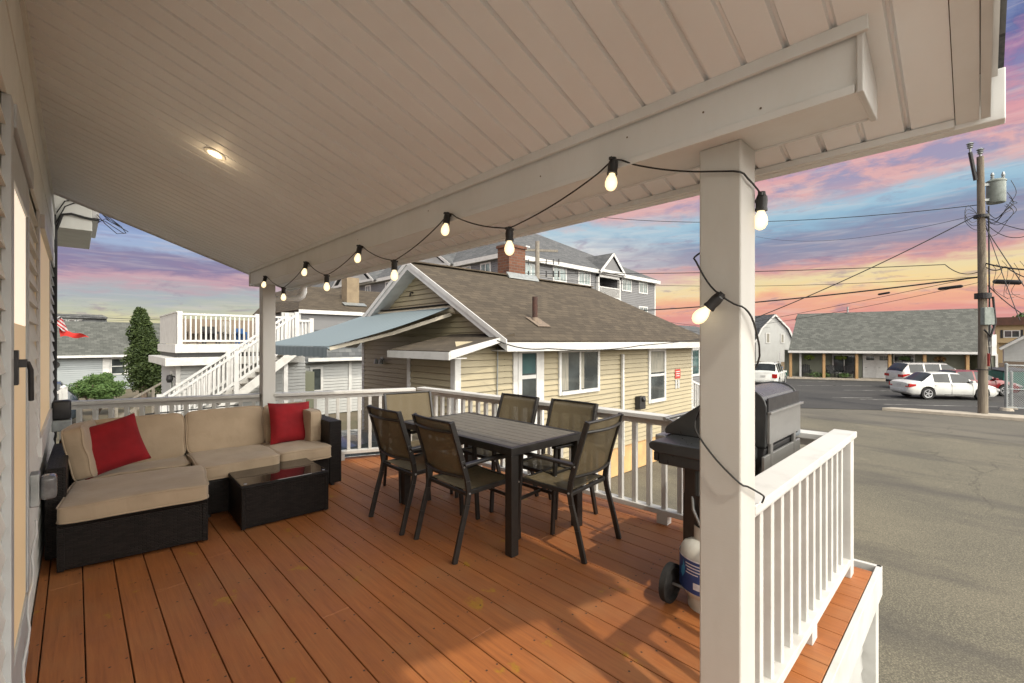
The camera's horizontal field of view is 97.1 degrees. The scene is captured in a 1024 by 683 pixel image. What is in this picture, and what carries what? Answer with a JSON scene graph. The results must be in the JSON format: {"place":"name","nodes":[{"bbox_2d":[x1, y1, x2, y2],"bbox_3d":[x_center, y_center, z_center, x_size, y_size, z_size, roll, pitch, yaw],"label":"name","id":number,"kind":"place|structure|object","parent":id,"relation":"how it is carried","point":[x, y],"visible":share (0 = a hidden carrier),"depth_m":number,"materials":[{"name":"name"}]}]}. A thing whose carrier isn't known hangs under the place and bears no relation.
{"place":"outdoors","nodes":[
{"label":"outdoors","id":0,"kind":"place"},
{"bbox_2d":[57,385,67,399],"bbox_3d":[-14.743,2.300,13.913,0.200,1.800,1.712,0,0,18],"label":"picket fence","id":1,"kind":"object","parent":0,"point":[62,392],"visible":0.2,"depth_m":14.57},
{"bbox_2d":[57,381,78,419],"bbox_3d":[-18.457,2.323,16.233,4.225,1.754,2.060,0,0,-44],"label":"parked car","id":2,"kind":"object","parent":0,"point":[72,395],"visible":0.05,"depth_m":17.00,"materials":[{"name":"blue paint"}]},
{"bbox_2d":[57,316,87,337],"bbox_3d":[-8.495,-0.270,8.479,0.829,0.420,0.100,0,0,-44],"label":"flag","id":3,"kind":"object","parent":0,"point":[63,329],"visible":0.91,"depth_m":8.54,"materials":[{"name":"fabric"}]},
{"bbox_2d":[57,314,107,321],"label":"grey house","id":4,"kind":"structure","parent":0,"point":[87,317],"depth_m":43.40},
{"bbox_2d":[114,382,161,417],"bbox_3d":[-15.324,2.397,19.645,3.327,1.713,1.650,0,0,-44],"label":"stair railing","id":5,"kind":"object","parent":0,"point":[135,409],"depth_m":18.74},
{"bbox_2d":[56,369,858,483],"bbox_3d":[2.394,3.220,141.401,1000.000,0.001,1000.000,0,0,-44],"label":"ground","id":6,"kind":"structure","parent":0,"point":[103,413],"depth_m":19.94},
{"bbox_2d":[65,372,129,412],"bbox_3d":[-18.253,2.285,19.901,2.068,1.868,1.803,0,0,12],"label":"round bush","id":7,"kind":"object","parent":6,"relation":"on","point":[104,385],"visible":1,"depth_m":19.50,"materials":[{"name":"green plant"}]},
{"bbox_2d":[57,321,163,388],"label":"grey roofed cottage","id":8,"kind":"structure","parent":6,"relation":"on","point":[99,349],"depth_m":29.79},
{"bbox_2d":[110,358,125,374],"bbox_3d":[-26.288,1.650,30.179,0.790,1.100,0.063,0,0,-44],"label":"window","id":9,"kind":"structure","parent":8,"relation":"in","point":[116,368],"depth_m":30.12,"materials":[{"name":"white glass"}]},
{"bbox_2d":[121,306,161,397],"bbox_3d":[-20.271,0.627,25.100,2.308,5.145,1.929,0,0,-44],"label":"evergreen tree","id":10,"kind":"object","parent":6,"relation":"on","point":[143,374],"visible":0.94,"depth_m":24.67,"materials":[{"name":"plant"}]},
{"bbox_2d":[148,311,304,413],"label":"white flat roofed house","id":11,"kind":"structure","parent":6,"relation":"on","point":[178,359],"depth_m":14.64,"materials":[{"name":"white siding"},{"name":"white paint"},{"name":"black plastic"}]},
{"bbox_2d":[170,371,174,394],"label":"window","id":12,"kind":"structure","parent":11,"relation":"in","point":[171,372],"depth_m":14.14,"materials":[{"name":"white glass"}]},
{"bbox_2d":[186,319,200,343],"bbox_3d":[-10.756,-0.345,15.263,0.350,0.850,0.500,0,0,-44],"label":"terrace chair","id":13,"kind":"object","parent":11,"relation":"on","point":[188,330],"visible":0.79,"depth_m":15.34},
{"bbox_2d":[202,326,219,343],"bbox_3d":[-10.397,-0.220,15.611,0.450,0.600,0.500,0,0,-44],"label":"terrace chair","id":14,"kind":"object","parent":11,"relation":"on","point":[208,333],"visible":0.68,"depth_m":15.64,"materials":[{"name":"black plastic"}]},
{"bbox_2d":[222,321,234,343],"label":"terrace chair","id":15,"kind":"object","parent":11,"relation":"on","point":[223,330],"visible":0.75,"depth_m":16.07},
{"bbox_2d":[235,328,246,343],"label":"terrace chair","id":16,"kind":"object","parent":11,"relation":"on","point":[241,334],"visible":0.46,"depth_m":16.33,"materials":[{"name":"blue plastic"}]},
{"bbox_2d":[156,312,313,413],"bbox_3d":[-8.604,1.120,14.246,4.050,4.160,1.555,0,0,-44],"label":"outside stair","id":17,"kind":"object","parent":6,"relation":"on","point":[248,383],"visible":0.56,"depth_m":13.88,"materials":[{"name":"white paint"}]},
{"bbox_2d":[253,277,380,414],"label":"grey sided house","id":18,"kind":"structure","parent":6,"relation":"on","point":[338,369],"depth_m":20.37,"materials":[{"name":"white"}]},
{"bbox_2d":[310,366,322,390],"bbox_3d":[-8.469,1.645,19.587,0.550,1.110,0.063,0,0,-44],"label":"window","id":19,"kind":"structure","parent":18,"relation":"in","point":[318,371],"depth_m":19.65,"materials":[{"name":"white glass"}]},
{"bbox_2d":[311,234,660,315],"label":"grey apartment block","id":20,"kind":"structure","parent":6,"relation":"on","point":[642,295],"depth_m":37.79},
{"bbox_2d":[480,262,490,271],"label":"window","id":21,"kind":"structure","parent":20,"relation":"in","point":[486,266],"depth_m":31.44,"materials":[{"name":"white glass"}]},
{"bbox_2d":[525,262,534,274],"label":"window","id":22,"kind":"structure","parent":20,"relation":"in","point":[531,267],"depth_m":31.82,"materials":[{"name":"white glass"}]},
{"bbox_2d":[553,266,566,281],"bbox_3d":[3.604,-5.055,34.039,1.600,1.150,0.063,0,0,-44],"label":"window","id":23,"kind":"structure","parent":20,"relation":"in","point":[563,277],"depth_m":34.10,"materials":[{"name":"white glass"}]},
{"bbox_2d":[578,271,590,285],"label":"window","id":24,"kind":"structure","parent":20,"relation":"in","point":[586,278],"depth_m":36.15,"materials":[{"name":"white glass"}]},
{"bbox_2d":[622,278,631,291],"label":"window","id":25,"kind":"structure","parent":20,"relation":"in","point":[626,283],"depth_m":40.48,"materials":[{"name":"white glass"}]},
{"bbox_2d":[639,281,647,293],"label":"window","id":26,"kind":"structure","parent":20,"relation":"in","point":[643,286],"depth_m":42.50,"materials":[{"name":"white glass"}]},
{"bbox_2d":[555,277,968,285],"bbox_3d":[7.025,-4.904,29.801,33.680,4.197,0.023,0,0,37],"label":"overhead wire","id":27,"kind":"object","parent":20,"relation":"attached to","point":[787,285],"visible":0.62,"depth_m":23.11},
{"bbox_2d":[755,280,960,321],"bbox_3d":[14.443,-1.229,31.750,0.023,3.260,27.176,0,0,-26],"label":"overhead wire","id":28,"kind":"object","parent":20,"relation":"attached to","point":[864,300],"visible":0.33,"depth_m":23.35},
{"bbox_2d":[344,244,699,477],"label":"yellow cottage","id":29,"kind":"structure","parent":6,"relation":"on","point":[510,302],"depth_m":10.20,"materials":[{"name":"wood"}]},
{"bbox_2d":[275,303,458,357],"bbox_3d":[-3.354,-0.249,9.609,2.665,1.032,3.960,0,0,-44],"label":"retractable awning","id":30,"kind":"object","parent":29,"relation":"attached to","point":[321,341],"visible":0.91,"depth_m":9.02,"materials":[{"name":"fabric"}]},
{"bbox_2d":[512,351,543,470],"bbox_3d":[0.316,1.270,8.623,0.840,2.360,0.040,0,0,-44],"label":"side door","id":31,"kind":"structure","parent":29,"relation":"in","point":[515,354],"depth_m":8.71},
{"bbox_2d":[518,351,539,399],"bbox_3d":[0.324,0.675,8.614,0.600,1.110,0.063,0,0,-44],"label":"side door window","id":32,"kind":"structure","parent":29,"relation":"in","point":[528,361],"depth_m":8.63,"materials":[{"name":"white glass"}]},
{"bbox_2d":[558,350,599,395],"bbox_3d":[1.467,0.630,9.719,1.420,0.960,0.063,0,0,-44],"label":"window","id":33,"kind":"structure","parent":29,"relation":"in","point":[578,371],"depth_m":9.68,"materials":[{"name":"white glass"}]},
{"bbox_2d":[497,339,698,350],"bbox_3d":[4.129,-0.112,11.571,0.382,0.574,12.093,0,0,45],"label":"gutter","id":34,"kind":"object","parent":29,"relation":"attached to","point":[586,350],"visible":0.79,"depth_m":8.46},
{"bbox_2d":[648,348,665,403],"bbox_3d":[3.875,0.890,12.048,0.920,1.440,0.063,0,0,-44],"label":"window","id":35,"kind":"structure","parent":29,"relation":"in","point":[656,357],"depth_m":12.02,"materials":[{"name":"white glass"}]},
{"bbox_2d":[693,381,699,408],"bbox_3d":[6.098,1.823,14.518,2.066,1.403,0.060,0,0,-44],"label":"porch rail","id":36,"kind":"object","parent":29,"relation":"attached to","point":[695,393],"visible":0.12,"depth_m":14.17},
{"bbox_2d":[525,241,559,278],"bbox_3d":[1.418,-1.200,25.294,2.588,8.800,0.338,0,0,8],"label":"utility pole","id":37,"kind":"object","parent":6,"relation":"on","point":[537,250],"visible":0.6,"depth_m":25.23,"materials":[{"name":"brown wood"}]},
{"bbox_2d":[678,325,699,399],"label":"grey corner house","id":38,"kind":"structure","parent":6,"relation":"on","point":[696,364],"depth_m":24.45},
{"bbox_2d":[693,348,699,375],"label":"window","id":39,"kind":"structure","parent":38,"relation":"in","point":[696,351],"depth_m":24.29,"materials":[{"name":"white glass"}]},
{"bbox_2d":[779,307,997,380],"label":"long porched building","id":40,"kind":"structure","parent":6,"relation":"on","point":[873,346],"depth_m":37.84,"materials":[{"name":"grey"}]},
{"bbox_2d":[802,364,811,376],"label":"porch chair","id":41,"kind":"object","parent":40,"relation":"on","point":[805,371],"visible":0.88,"depth_m":39.62,"materials":[{"name":"black plastic"}]},
{"bbox_2d":[826,364,838,377],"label":"porch chair","id":42,"kind":"object","parent":40,"relation":"on","point":[830,370],"visible":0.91,"depth_m":38.81,"materials":[{"name":"black plastic"}]},
{"bbox_2d":[832,355,854,372],"bbox_3d":[28.510,1.940,38.800,1.700,1.620,0.063,0,0,24],"label":"window","id":43,"kind":"structure","parent":40,"relation":"in","point":[839,365],"depth_m":38.85,"materials":[{"name":"black glass"}]},
{"bbox_2d":[844,365,854,377],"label":"porch chair","id":44,"kind":"object","parent":40,"relation":"on","point":[850,369],"visible":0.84,"depth_m":38.35,"materials":[{"name":"black plastic"}]},
{"bbox_2d":[863,354,875,377],"bbox_3d":[30.101,2.005,38.048,0.940,2.110,0.099,0,0,24],"label":"door","id":45,"kind":"structure","parent":40,"relation":"in","point":[869,360],"depth_m":38.06,"materials":[{"name":"white wood"}]},
{"bbox_2d":[876,354,887,377],"bbox_3d":[30.930,2.005,37.695,0.940,2.110,0.064,0,0,24],"label":"door","id":46,"kind":"structure","parent":40,"relation":"in","point":[881,359],"depth_m":37.73,"materials":[{"name":"white wood"}]},
{"bbox_2d":[893,354,914,362],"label":"window","id":47,"kind":"structure","parent":40,"relation":"in","point":[895,356],"depth_m":37.17,"materials":[{"name":"grey glass"}]},
{"bbox_2d":[898,356,910,361],"bbox_3d":[31.491,1.269,36.262,0.765,0.702,0.794,0,0,-16],"label":"hanging basket","id":48,"kind":"object","parent":40,"relation":"hanging from","point":[904,358],"visible":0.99,"depth_m":36.19,"materials":[{"name":"green plant"}]},
{"bbox_2d":[933,354,945,361],"bbox_3d":[33.496,1.269,35.404,0.792,0.702,0.797,0,0,-44],"label":"hanging basket","id":49,"kind":"object","parent":40,"relation":"hanging from","point":[939,359],"visible":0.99,"depth_m":35.30,"materials":[{"name":"brown plant"}]},
{"bbox_2d":[755,379,1023,414],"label":"parking lot","id":50,"kind":"structure","parent":6,"relation":"on","point":[853,394],"depth_m":24.91,"materials":[{"name":"asphalt"}]},
{"bbox_2d":[755,361,786,383],"bbox_3d":[18.835,2.318,33.158,2.060,1.754,4.225,0,0,39],"label":"parked car","id":51,"kind":"object","parent":50,"relation":"on","point":[768,371],"visible":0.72,"depth_m":31.66,"materials":[{"name":"white paint"}]},
{"bbox_2d":[884,362,954,382],"bbox_3d":[28.655,2.298,30.775,4.925,1.794,2.200,0,0,7],"label":"parked car","id":52,"kind":"object","parent":50,"relation":"on","point":[898,371],"visible":0.21,"depth_m":30.25,"materials":[{"name":"paint"}]},
{"bbox_2d":[889,371,999,399],"bbox_3d":[24.252,2.449,25.475,4.475,1.492,2.040,0,0,8],"label":"parked car","id":53,"kind":"object","parent":50,"relation":"on","point":[928,385],"visible":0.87,"depth_m":24.81,"materials":[{"name":"white paint"}]},
{"bbox_2d":[882,407,1023,420],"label":"kerb","id":54,"kind":"structure","parent":50,"relation":"on","point":[1012,417],"depth_m":19.42,"materials":[{"name":"concrete"}]},
{"bbox_2d":[937,369,1022,395],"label":"parked car","id":55,"kind":"object","parent":50,"relation":"on","point":[971,375],"visible":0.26,"depth_m":26.49,"materials":[{"name":"red paint"}]},
{"bbox_2d":[965,142,1023,413],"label":"utility pole","id":56,"kind":"object","parent":50,"relation":"on","point":[995,191],"visible":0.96,"depth_m":19.25,"materials":[{"name":"brown wood"}]},
{"bbox_2d":[497,264,976,273],"bbox_3d":[7.469,-3.826,24.887,27.774,1.807,0.444,0,0,22],"label":"overhead wire","id":57,"kind":"object","parent":56,"relation":"attached to","point":[755,271],"visible":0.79,"depth_m":22.53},
{"bbox_2d":[604,205,976,222],"bbox_3d":[10.385,-8.055,26.701,24.422,4.380,0.031,0,0,37],"label":"overhead wire","id":58,"kind":"object","parent":56,"relation":"attached to","point":[824,218],"visible":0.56,"depth_m":22.19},
{"bbox_2d":[644,277,976,310],"bbox_3d":[9.630,-2.382,27.700,26.908,0.881,0.066,0,0,38],"label":"overhead wire","id":59,"kind":"object","parent":56,"relation":"attached to","point":[837,293],"visible":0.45,"depth_m":22.16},
{"bbox_2d":[938,285,962,289],"bbox_3d":[19.392,-2.388,20.000,0.136,0.167,0.868,0,0,-22],"label":"splice case","id":60,"kind":"object","parent":59,"relation":"hanging from","point":[950,287],"visible":1,"depth_m":19.95,"materials":[{"name":"black plastic"}]},
{"bbox_2d":[755,217,972,317],"bbox_3d":[15.079,-2.847,21.699,11.199,5.416,0.042,0,0,24],"label":"overhead wire","id":61,"kind":"object","parent":56,"relation":"attached to","point":[867,269],"visible":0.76,"depth_m":20.96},
{"bbox_2d":[756,215,973,240],"bbox_3d":[20.883,-7.393,29.701,0.018,3.818,20.652,0,0,4],"label":"overhead wire","id":62,"kind":"object","parent":56,"relation":"attached to","point":[881,234],"visible":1,"depth_m":24.89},
{"bbox_2d":[986,226,1019,320],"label":"overhead wire","id":63,"kind":"object","parent":56,"relation":"attached to","point":[1002,274],"visible":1,"depth_m":18.13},
{"bbox_2d":[986,229,1023,285],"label":"overhead wire","id":64,"kind":"object","parent":56,"relation":"attached to","point":[1005,259],"visible":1,"depth_m":18.36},
{"bbox_2d":[986,263,1023,269],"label":"overhead wire","id":65,"kind":"object","parent":56,"relation":"attached to","point":[1005,267],"visible":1,"depth_m":18.17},
{"bbox_2d":[992,279,1022,284],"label":"splice case","id":66,"kind":"object","parent":56,"relation":"attached to","point":[1011,282],"visible":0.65,"depth_m":18.71,"materials":[{"name":"black plastic"}]},
{"bbox_2d":[988,367,1023,388],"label":"green dumpster","id":67,"kind":"object","parent":50,"relation":"on","point":[996,372],"visible":0.31,"depth_m":29.14,"materials":[{"name":"metal"}]},
{"bbox_2d":[57,0,1023,343],"label":"sky","id":68,"kind":"structure","parent":0,"point":[118,274],"materials":[{"name":"multicoloured"}]},
{"bbox_2d":[755,314,791,368],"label":"white gambrel house","id":69,"kind":"structure","parent":0,"point":[775,338],"depth_m":52.02,"materials":[{"name":"paint"}]},
{"bbox_2d":[598,404,1023,682],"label":"driveway","id":70,"kind":"structure","parent":0,"point":[939,528],"depth_m":7.17,"materials":[{"name":"asphalt"}]},
{"bbox_2d":[0,0,98,682],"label":"white house","id":71,"kind":"structure","parent":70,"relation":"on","point":[30,203],"depth_m":1.91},
{"bbox_2d":[14,139,33,682],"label":"door","id":72,"kind":"structure","parent":71,"relation":"in","point":[21,363],"depth_m":1.84,"materials":[{"name":"paint"}]},
{"bbox_2d":[21,520,37,682],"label":"extension cord","id":73,"kind":"object","parent":71,"relation":"attached to","point":[28,609],"visible":0.99,"depth_m":2.01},
{"bbox_2d":[29,471,56,507],"bbox_3d":[-2.340,0.730,2.259,0.095,0.160,0.100,0,0,-44],"label":"outlet cover","id":74,"kind":"object","parent":71,"relation":"attached to","point":[43,487],"visible":1,"depth_m":2.22,"materials":[{"name":"plastic"}]},
{"bbox_2d":[36,211,53,457],"bbox_3d":[-3.500,-0.047,3.397,0.039,1.513,1.790,0,0,-44],"label":"window","id":75,"kind":"structure","parent":71,"relation":"in","point":[44,248],"depth_m":3.13,"materials":[{"name":"beige"}]},
{"bbox_2d":[51,399,71,431],"bbox_3d":[-4.058,0.665,4.075,0.130,0.270,0.160,0,0,-44],"label":"wall speaker","id":76,"kind":"object","parent":71,"relation":"attached to","point":[61,415],"depth_m":4.02,"materials":[{"name":"black plastic"}]},
{"bbox_2d":[56,200,127,437],"bbox_3d":[-4.766,-0.263,5.135,0.620,2.626,0.098,0,0,-44],"label":"service cable","id":77,"kind":"object","parent":71,"relation":"attached to","point":[59,218],"visible":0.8,"depth_m":4.93,"materials":[{"name":"rubber"}]},
{"bbox_2d":[26,0,1006,290],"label":"porch roof","id":78,"kind":"structure","parent":71,"relation":"attached to","point":[336,132],"depth_m":1.81,"materials":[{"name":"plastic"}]},
{"bbox_2d":[204,147,225,160],"bbox_3d":[-1.787,-1.129,2.719,0.124,0.010,0.124,0,-20,46],"label":"ceiling downlight","id":79,"kind":"object","parent":78,"relation":"attached to","point":[214,153],"visible":1,"depth_m":2.71,"materials":[{"name":"beige"}]},
{"bbox_2d":[261,156,767,503],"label":"string lights","id":80,"kind":"object","parent":78,"relation":"hanging from","point":[701,315],"visible":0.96,"depth_m":1.64,"materials":[{"name":"black plastic"}]},
{"bbox_2d":[145,404,238,415],"bbox_3d":[-5.923,2.323,9.850,2.100,1.754,4.325,0,0,38],"label":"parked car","id":81,"kind":"object","parent":70,"relation":"on","point":[190,409],"depth_m":9.64,"materials":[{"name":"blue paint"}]},
{"bbox_2d":[341,429,379,456],"bbox_3d":[-3.171,2.454,8.462,4.325,1.493,2.050,0,0,38],"label":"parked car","id":82,"kind":"object","parent":70,"relation":"on","point":[354,438],"visible":0.01,"depth_m":7.85,"materials":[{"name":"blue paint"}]},
{"bbox_2d":[25,453,881,682],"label":"wooden deck","id":83,"kind":"structure","parent":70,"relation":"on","point":[343,588],"depth_m":2.50,"materials":[{"name":"brown reddish-brown stained wood planks"}]},
{"bbox_2d":[56,465,208,572],"bbox_3d":[-2.707,1.225,3.296,0.805,0.420,0.701,0,0,-37],"label":"wicker ottoman","id":84,"kind":"object","parent":83,"relation":"on","point":[104,519],"visible":0.99,"depth_m":3.05,"materials":[{"name":"fabric"}]},
{"bbox_2d":[59,393,259,439],"bbox_3d":[-3.724,1.025,4.846,1.803,0.850,0.120,0,0,-23],"label":"deck railing","id":85,"kind":"object","parent":83,"relation":"on","point":[78,406],"visible":0.38,"depth_m":4.79,"materials":[{"name":"white paint"}]},
{"bbox_2d":[45,402,340,559],"bbox_3d":[-2.640,1.040,4.043,2.090,0.820,1.120,0,0,-43],"label":"sectional sofa","id":86,"kind":"object","parent":83,"relation":"on","point":[219,444],"visible":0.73,"depth_m":4.07,"materials":[{"name":"fabric"}]},
{"bbox_2d":[85,413,150,479],"bbox_3d":[-3.189,0.825,3.594,0.410,0.410,0.157,-20,-10,-44],"label":"throw pillow","id":87,"kind":"object","parent":86,"relation":"on","point":[117,443],"visible":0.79,"depth_m":3.57,"materials":[{"name":"red fabric"}]},
{"bbox_2d":[268,401,308,444],"bbox_3d":[-2.280,0.830,4.653,0.157,0.420,0.420,-23,-18,39],"label":"throw pillow","id":88,"kind":"object","parent":86,"relation":"on","point":[286,422],"visible":0.86,"depth_m":4.57,"materials":[{"name":"red fabric"}]},
{"bbox_2d":[259,285,274,406],"bbox_3d":[-2.825,0.400,5.221,0.159,2.100,0.159,0,0,-44],"label":"roof post","id":89,"kind":"object","parent":83,"relation":"on","point":[267,343],"visible":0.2,"depth_m":5.17,"materials":[{"name":"plastic"}]},
{"bbox_2d":[275,286,306,301],"bbox_3d":[-2.588,-0.547,5.282,0.371,0.185,0.086,0,0,-7],"label":"downspout","id":90,"kind":"object","parent":89,"relation":"attached to","point":[301,295],"visible":0.89,"depth_m":5.26,"materials":[{"name":"white plastic"}]},
{"bbox_2d":[228,458,328,529],"bbox_3d":[-2.053,1.270,3.920,0.660,0.343,0.716,0,0,-42],"label":"coffee table","id":91,"kind":"object","parent":83,"relation":"on","point":[282,490],"visible":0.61,"depth_m":3.68,"materials":[{"name":"wicker"}]},
{"bbox_2d":[274,387,415,460],"bbox_3d":[-2.009,1.025,5.558,1.623,0.850,0.120,0,0,-22],"label":"deck railing","id":92,"kind":"object","parent":83,"relation":"on","point":[326,395],"visible":0.48,"depth_m":5.54,"materials":[{"name":"white paint"}]},
{"bbox_2d":[366,405,463,535],"bbox_3d":[-0.808,0.987,3.739,0.649,0.934,0.546,0,0,-44],"label":"patio chair","id":93,"kind":"object","parent":83,"relation":"on","point":[392,434],"visible":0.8,"depth_m":3.56,"materials":[{"name":"fabric"}]},
{"bbox_2d":[383,391,452,503],"bbox_3d":[-0.942,0.987,4.446,0.546,0.934,0.649,0,0,-30],"label":"patio chair","id":94,"kind":"object","parent":83,"relation":"on","point":[407,404],"visible":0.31,"depth_m":4.66,"materials":[{"name":"fabric"}]},
{"bbox_2d":[412,413,520,564],"bbox_3d":[-0.343,0.987,3.301,0.649,0.934,0.546,0,0,-42],"label":"patio chair","id":95,"kind":"object","parent":83,"relation":"on","point":[441,447],"visible":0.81,"depth_m":3.16,"materials":[{"name":"fabric"}]},
{"bbox_2d":[401,412,581,557],"bbox_3d":[-0.220,1.083,3.806,0.785,0.735,1.445,0,0,-44],"label":"dining table","id":96,"kind":"object","parent":83,"relation":"on","point":[511,439],"visible":0.76,"depth_m":3.44,"materials":[{"name":"wood"}]},
{"bbox_2d":[454,393,539,512],"bbox_3d":[-0.124,0.987,4.233,0.649,0.934,0.546,0,0,-44],"label":"patio chair","id":97,"kind":"object","parent":83,"relation":"on","point":[518,407],"visible":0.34,"depth_m":4.34,"materials":[{"name":"fabric"}]},
{"bbox_2d":[522,398,598,534],"bbox_3d":[0.348,0.987,3.787,0.546,0.934,0.649,0,0,45],"label":"patio chair","id":98,"kind":"object","parent":83,"relation":"on","point":[573,415],"visible":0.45,"depth_m":3.87,"materials":[{"name":"fabric"}]},
{"bbox_2d":[518,412,623,563],"bbox_3d":[0.429,0.987,3.305,0.649,0.934,0.546,0,0,40],"label":"patio chair","id":99,"kind":"object","parent":83,"relation":"on","point":[594,449],"visible":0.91,"depth_m":3.18,"materials":[{"name":"brown metal"}]},
{"bbox_2d":[417,387,826,525],"bbox_3d":[0.417,1.019,4.356,4.381,0.862,0.120,0,0,43],"label":"deck railing","id":100,"kind":"object","parent":83,"relation":"on","point":[665,513],"visible":0.32,"depth_m":3.78,"materials":[{"name":"white paint"}]},
{"bbox_2d":[679,496,699,613],"bbox_3d":[1.082,1.118,2.478,0.308,0.664,0.308,0,0,-44],"label":"propane tank","id":101,"kind":"object","parent":83,"relation":"on","point":[689,563],"visible":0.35,"depth_m":2.43,"materials":[{"name":"metal"}]},
{"bbox_2d":[649,381,803,603],"bbox_3d":[1.285,0.849,2.732,1.075,1.202,0.669,0,0,-44],"label":"gas grill","id":102,"kind":"object","parent":83,"relation":"on","point":[676,443],"visible":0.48,"depth_m":2.49,"materials":[{"name":"black metal"}]},
{"bbox_2d":[683,468,699,495],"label":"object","id":103,"kind":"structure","parent":102,"relation":"in","point":[683,468],"depth_m":2.58,"materials":[{"name":"metal"}]},
{"bbox_2d":[700,139,754,682],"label":"roof post","id":104,"kind":"object","parent":83,"relation":"on","point":[727,436],"visible":1,"depth_m":1.49,"materials":[{"name":"plastic"}]},
{"bbox_2d":[755,429,856,682],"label":"deck railing","id":105,"kind":"object","parent":83,"relation":"on","point":[804,539],"visible":0.94,"depth_m":2.07,"materials":[{"name":"white paint"}]},
{"bbox_2d":[698,400,1023,444],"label":"street","id":106,"kind":"structure","parent":0,"point":[1007,431],"depth_m":17.86,"materials":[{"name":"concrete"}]},
{"bbox_2d":[759,283,974,324],"bbox_3d":[14.443,-1.609,31.750,0.019,1.979,27.176,0,0,-26],"label":"overhead wire","id":107,"kind":"object","parent":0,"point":[866,306],"visible":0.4,"depth_m":23.31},
{"bbox_2d":[992,317,1023,366],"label":"tan apartment building","id":108,"kind":"structure","parent":0,"point":[1007,330],"depth_m":54.17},
{"bbox_2d":[1003,330,1019,337],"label":"window","id":109,"kind":"structure","parent":108,"relation":"in","point":[1006,333],"depth_m":54.01,"materials":[{"name":"white glass"}]},
{"bbox_2d":[998,363,1023,410],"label":"chain link gate","id":110,"kind":"structure","parent":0,"point":[1010,407],"depth_m":20.87,"materials":[{"name":"metal"}]},
{"bbox_2d":[998,362,1023,368],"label":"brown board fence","id":111,"kind":"object","parent":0,"point":[1002,365],"visible":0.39,"depth_m":33.85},
{"bbox_2d":[999,335,1023,362],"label":"white garage","id":112,"kind":"structure","parent":0,"point":[1013,351],"depth_m":39.47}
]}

